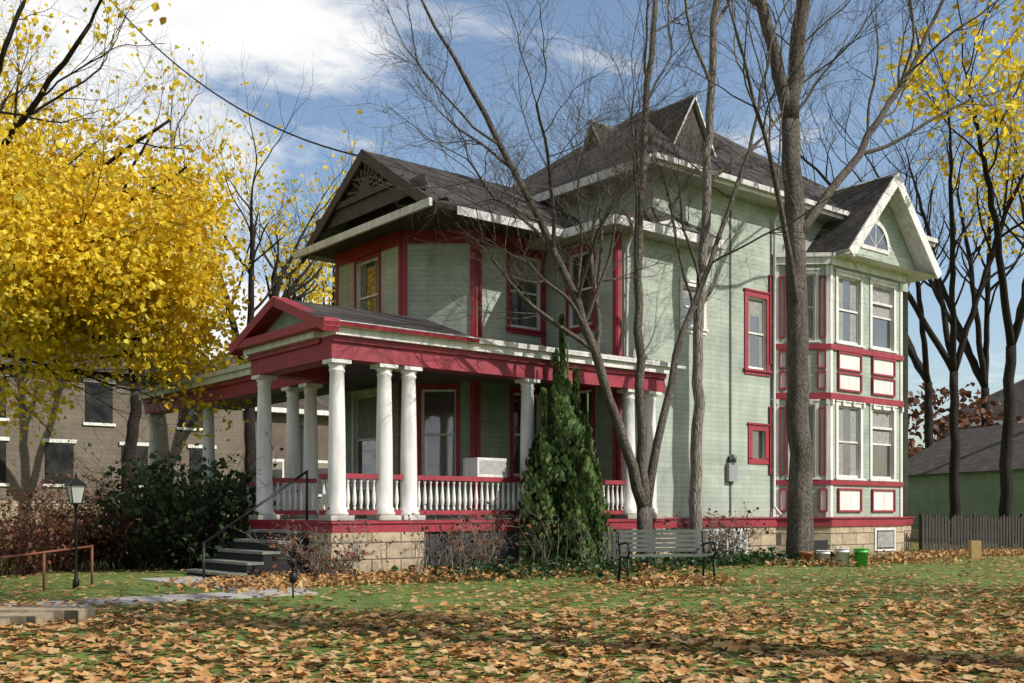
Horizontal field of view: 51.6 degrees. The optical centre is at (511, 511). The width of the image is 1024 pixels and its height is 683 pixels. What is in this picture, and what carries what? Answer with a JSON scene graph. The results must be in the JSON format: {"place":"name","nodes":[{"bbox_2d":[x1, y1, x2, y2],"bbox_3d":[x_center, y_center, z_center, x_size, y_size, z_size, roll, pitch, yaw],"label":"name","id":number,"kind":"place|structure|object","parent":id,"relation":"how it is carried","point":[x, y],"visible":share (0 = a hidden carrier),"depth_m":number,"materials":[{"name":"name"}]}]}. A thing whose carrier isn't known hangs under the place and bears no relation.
{"place":"outdoors","nodes":[
{"label":"outdoors","id":0,"kind":"place"},
{"bbox_2d":[0,313,242,540],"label":"neighbour house","id":1,"kind":"structure","parent":0,"point":[23,452],"depth_m":44.33,"materials":[{"name":"brick"}]},
{"bbox_2d":[3,576,317,606],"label":"path","id":2,"kind":"structure","parent":0,"point":[168,598],"depth_m":14.19,"materials":[{"name":"concrete"}]},
{"bbox_2d":[0,539,1023,682],"bbox_3d":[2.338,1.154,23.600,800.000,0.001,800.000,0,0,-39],"label":"ground","id":3,"kind":"structure","parent":0,"point":[369,600],"depth_m":12.55,"materials":[{"name":"green plant"}]},
{"bbox_2d":[0,545,92,590],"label":"pipe rail","id":4,"kind":"object","parent":3,"relation":"on","point":[44,552],"visible":0.87,"depth_m":15.51,"materials":[{"name":"brown metal"}]},
{"bbox_2d":[0,607,94,630],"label":"garden steps","id":5,"kind":"structure","parent":3,"relation":"on","point":[23,615],"depth_m":10.88,"materials":[{"name":"stone"}]},
{"bbox_2d":[0,483,95,577],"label":"dry shrub","id":6,"kind":"object","parent":3,"relation":"on","point":[6,565],"visible":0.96,"depth_m":19.06,"materials":[{"name":"brown plant"}]},
{"bbox_2d":[0,469,143,572],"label":"dry shrub","id":7,"kind":"object","parent":3,"relation":"on","point":[65,559],"visible":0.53,"depth_m":20.62,"materials":[{"name":"brown plant"}]},
{"bbox_2d":[65,472,86,588],"bbox_3d":[-6.564,0.275,15.958,0.270,1.750,0.270,0,0,-39],"label":"lamp post","id":8,"kind":"object","parent":3,"relation":"on","point":[75,486],"visible":1,"depth_m":15.93,"materials":[{"name":"black metal"}]},
{"bbox_2d":[0,452,195,558],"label":"dry shrub","id":9,"kind":"object","parent":3,"relation":"on","point":[59,492],"visible":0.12,"depth_m":25.27,"materials":[{"name":"brown plant"}]},
{"bbox_2d":[0,0,241,539],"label":"tree","id":10,"kind":"object","parent":3,"relation":"on","point":[129,454],"visible":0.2,"depth_m":40.48,"materials":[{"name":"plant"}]},
{"bbox_2d":[0,0,260,474],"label":"yellow maple tree","id":11,"kind":"object","parent":3,"relation":"on","point":[75,266],"visible":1,"depth_m":24.53,"materials":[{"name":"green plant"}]},
{"bbox_2d":[39,463,227,569],"bbox_3d":[-8.121,0.117,22.017,4.480,2.180,3.316,0,0,18],"label":"dry shrub","id":12,"kind":"object","parent":3,"relation":"on","point":[123,562],"visible":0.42,"depth_m":21.33,"materials":[{"name":"brown plant"}]},
{"bbox_2d":[77,455,226,563],"bbox_3d":[-7.940,-0.041,24.273,4.072,2.496,4.304,0,0,2],"label":"dry shrub","id":13,"kind":"object","parent":3,"relation":"on","point":[87,491],"visible":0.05,"depth_m":23.71,"materials":[{"name":"brown plant"}]},
{"bbox_2d":[57,419,298,570],"bbox_3d":[-6.734,-0.319,21.306,4.798,3.052,4.921,0,0,-11],"label":"scraggly shrub","id":14,"kind":"object","parent":3,"relation":"on","point":[172,555],"visible":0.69,"depth_m":20.83,"materials":[{"name":"green plant"}]},
{"bbox_2d":[85,453,275,567],"bbox_3d":[-6.667,0.029,21.466,3.722,2.480,3.118,0,0,10],"label":"shrub","id":15,"kind":"object","parent":3,"relation":"on","point":[164,509],"visible":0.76,"depth_m":21.19,"materials":[{"name":"green plant"}]},
{"bbox_2d":[128,455,255,560],"bbox_3d":[-7.201,-0.005,24.116,3.100,2.549,2.763,0,0,-39],"label":"shrub","id":16,"kind":"object","parent":3,"relation":"on","point":[227,514],"visible":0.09,"depth_m":23.86,"materials":[{"name":"green plant"}]},
{"bbox_2d":[137,36,390,515],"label":"tree","id":17,"kind":"object","parent":3,"relation":"on","point":[249,414],"visible":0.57,"depth_m":44.77,"materials":[{"name":"brown plant"}]},
{"bbox_2d":[214,356,328,514],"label":"neighbour house","id":18,"kind":"structure","parent":3,"relation":"on","point":[279,412],"depth_m":56.10,"materials":[{"name":"brick"}]},
{"bbox_2d":[201,112,374,305],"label":"tree","id":19,"kind":"object","parent":3,"relation":"on","point":[315,296],"visible":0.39,"depth_m":64.61,"materials":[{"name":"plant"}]},
{"bbox_2d":[289,572,296,597],"bbox_3d":[-2.925,0.975,14.160,0.110,0.350,0.105,0,0,-39],"label":"garden spotlight","id":20,"kind":"object","parent":3,"relation":"on","point":[292,577],"visible":1,"depth_m":14.13,"materials":[{"name":"black metal"}]},
{"bbox_2d":[234,508,388,576],"bbox_3d":[-3.463,0.565,17.576,2.243,1.282,2.062,0,0,15],"label":"scraggly shrub","id":21,"kind":"object","parent":3,"relation":"on","point":[318,569],"visible":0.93,"depth_m":17.52,"materials":[{"name":"brown plant"}]},
{"bbox_2d":[130,230,685,578],"bbox_3d":[-4.545,-2.491,25.780,10.975,7.883,13.592,0,0,-39],"label":"porch","id":22,"kind":"object","parent":3,"relation":"on","point":[294,351],"visible":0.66,"depth_m":20.37,"materials":[{"name":"paint"}]},
{"bbox_2d":[294,116,558,268],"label":"tree","id":23,"kind":"object","parent":3,"relation":"on","point":[350,165],"visible":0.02,"depth_m":66.94,"materials":[{"name":"yellow plant"}]},
{"bbox_2d":[404,497,530,567],"bbox_3d":[-0.778,0.462,19.605,2.317,1.489,2.195,0,0,26],"label":"scraggly shrub","id":24,"kind":"object","parent":3,"relation":"on","point":[476,545],"visible":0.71,"depth_m":19.57,"materials":[{"name":"brown plant"}]},
{"bbox_2d":[308,504,627,579],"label":"bushes","id":25,"kind":"object","parent":3,"relation":"on","point":[460,545],"visible":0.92,"depth_m":18.44,"materials":[{"name":"brown plant"}]},
{"bbox_2d":[0,543,1023,682],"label":"fallen leaves","id":26,"kind":"object","parent":3,"relation":"on","point":[838,662],"visible":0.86,"depth_m":9.31,"materials":[{"name":"brown plant"}]},
{"bbox_2d":[512,313,614,564],"bbox_3d":[0.996,-1.313,21.283,2.007,5.333,2.080,0,0,-14],"label":"arborvitae","id":27,"kind":"object","parent":3,"relation":"on","point":[564,480],"visible":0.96,"depth_m":20.81,"materials":[{"name":"green plant"}]},
{"bbox_2d":[149,546,1023,593],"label":"fallen leaves","id":28,"kind":"object","parent":3,"relation":"on","point":[280,579],"visible":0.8,"depth_m":17.25,"materials":[{"name":"brown plant"}]},
{"bbox_2d":[293,95,941,560],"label":"house","id":29,"kind":"structure","parent":3,"relation":"on","point":[859,401],"depth_m":25.80,"materials":[{"name":"wood"}]},
{"bbox_2d":[112,1,356,155],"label":"power line","id":30,"kind":"object","parent":29,"relation":"attached to","point":[238,107],"visible":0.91,"depth_m":27.39,"materials":[{"name":"black metal"}]},
{"bbox_2d":[381,543,884,580],"bbox_3d":[2.968,0.930,21.497,12.509,0.520,4.475,0,0,-39],"label":"ivy bed","id":31,"kind":"object","parent":3,"relation":"on","point":[737,558],"visible":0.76,"depth_m":19.94,"materials":[{"name":"green plant"}]},
{"bbox_2d":[317,0,1002,562],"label":"forked tree","id":32,"kind":"object","parent":3,"relation":"on","point":[641,478],"visible":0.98,"depth_m":20.39,"materials":[{"name":"brown plant"}]},
{"bbox_2d":[616,529,716,583],"bbox_3d":[2.501,0.720,17.177,1.500,0.870,0.675,0,0,-10],"label":"bench","id":33,"kind":"object","parent":3,"relation":"on","point":[628,543],"visible":0.89,"depth_m":17.38,"materials":[{"name":"black metal"}]},
{"bbox_2d":[661,502,773,558],"bbox_3d":[4.570,0.475,24.515,2.852,1.463,2.783,0,0,15],"label":"scraggly shrub","id":34,"kind":"object","parent":3,"relation":"on","point":[729,538],"visible":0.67,"depth_m":24.13,"materials":[{"name":"brown plant"}]},
{"bbox_2d":[684,0,892,564],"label":"pale slim tree","id":35,"kind":"object","parent":3,"relation":"on","point":[695,509],"visible":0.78,"depth_m":23.20,"materials":[{"name":"grey plant"}]},
{"bbox_2d":[799,551,812,564],"bbox_3d":[6.390,1.005,23.038,0.310,0.290,0.302,0,0,-39],"label":"terracotta pot","id":36,"kind":"object","parent":3,"relation":"on","point":[805,553],"visible":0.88,"depth_m":22.93,"materials":[{"name":"orange ceramic"}]},
{"bbox_2d":[815,550,830,564],"bbox_3d":[6.792,0.994,23.151,0.316,0.312,0.316,0,0,6],"label":"white bucket","id":37,"kind":"object","parent":3,"relation":"on","point":[823,554],"visible":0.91,"depth_m":23.03,"materials":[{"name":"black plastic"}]},
{"bbox_2d":[629,0,1023,558],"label":"tree","id":38,"kind":"object","parent":3,"relation":"on","point":[800,530],"visible":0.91,"depth_m":23.78,"materials":[{"name":"brown plant"}]},
{"bbox_2d":[834,548,849,566],"bbox_3d":[6.997,0.959,22.476,0.316,0.382,0.316,0,0,-12],"label":"white bucket","id":39,"kind":"object","parent":3,"relation":"on","point":[842,554],"visible":0.98,"depth_m":22.35,"materials":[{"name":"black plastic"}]},
{"bbox_2d":[740,47,972,448],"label":"tree","id":40,"kind":"object","parent":3,"relation":"on","point":[921,369],"visible":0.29,"depth_m":49.11,"materials":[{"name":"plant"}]},
{"bbox_2d":[853,548,868,566],"bbox_3d":[7.363,0.959,22.364,0.316,0.382,0.316,0,0,-12],"label":"green bucket","id":41,"kind":"object","parent":3,"relation":"on","point":[861,557],"visible":0.98,"depth_m":22.25,"materials":[{"name":"green plastic"}]},
{"bbox_2d":[724,0,1023,544],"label":"tree","id":42,"kind":"object","parent":3,"relation":"on","point":[951,358],"visible":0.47,"depth_m":37.26,"materials":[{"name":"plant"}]},
{"bbox_2d":[814,540,980,558],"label":"leaning boards","id":43,"kind":"object","parent":3,"relation":"on","point":[974,549],"visible":0.5,"depth_m":25.77,"materials":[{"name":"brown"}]},
{"bbox_2d":[806,27,1023,425],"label":"tree","id":44,"kind":"object","parent":3,"relation":"on","point":[981,373],"visible":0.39,"depth_m":57.37,"materials":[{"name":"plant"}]},
{"bbox_2d":[908,446,924,458],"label":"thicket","id":45,"kind":"object","parent":3,"relation":"on","point":[917,450],"depth_m":79.10,"materials":[{"name":"brown plant"}]},
{"bbox_2d":[863,0,1023,547],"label":"tree","id":46,"kind":"object","parent":3,"relation":"on","point":[1012,332],"visible":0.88,"depth_m":30.92,"materials":[{"name":"yellow plant"}]},
{"bbox_2d":[908,422,1023,542],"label":"garage","id":47,"kind":"structure","parent":3,"relation":"on","point":[928,480],"depth_m":43.17,"materials":[{"name":"wood"}]},
{"bbox_2d":[908,382,1023,457],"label":"thicket","id":48,"kind":"object","parent":3,"relation":"on","point":[964,419],"visible":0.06,"depth_m":55.39,"materials":[{"name":"brown plant"}]},
{"bbox_2d":[918,19,1023,258],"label":"tree","id":49,"kind":"object","parent":3,"relation":"on","point":[1019,212],"visible":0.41,"depth_m":47.47,"materials":[{"name":"yellow plant"}]},
{"bbox_2d":[919,513,1023,550],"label":"picket fence","id":50,"kind":"object","parent":3,"relation":"on","point":[962,542],"visible":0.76,"depth_m":31.55,"materials":[{"name":"grey wood"}]},
{"bbox_2d":[923,379,1023,441],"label":"neighbour house","id":51,"kind":"structure","parent":3,"relation":"on","point":[997,396],"depth_m":63.44,"materials":[{"name":"stone"}]},
{"bbox_2d":[0,0,1023,447],"label":"sky","id":52,"kind":"structure","parent":0,"point":[279,34],"materials":[{"name":"blue"}]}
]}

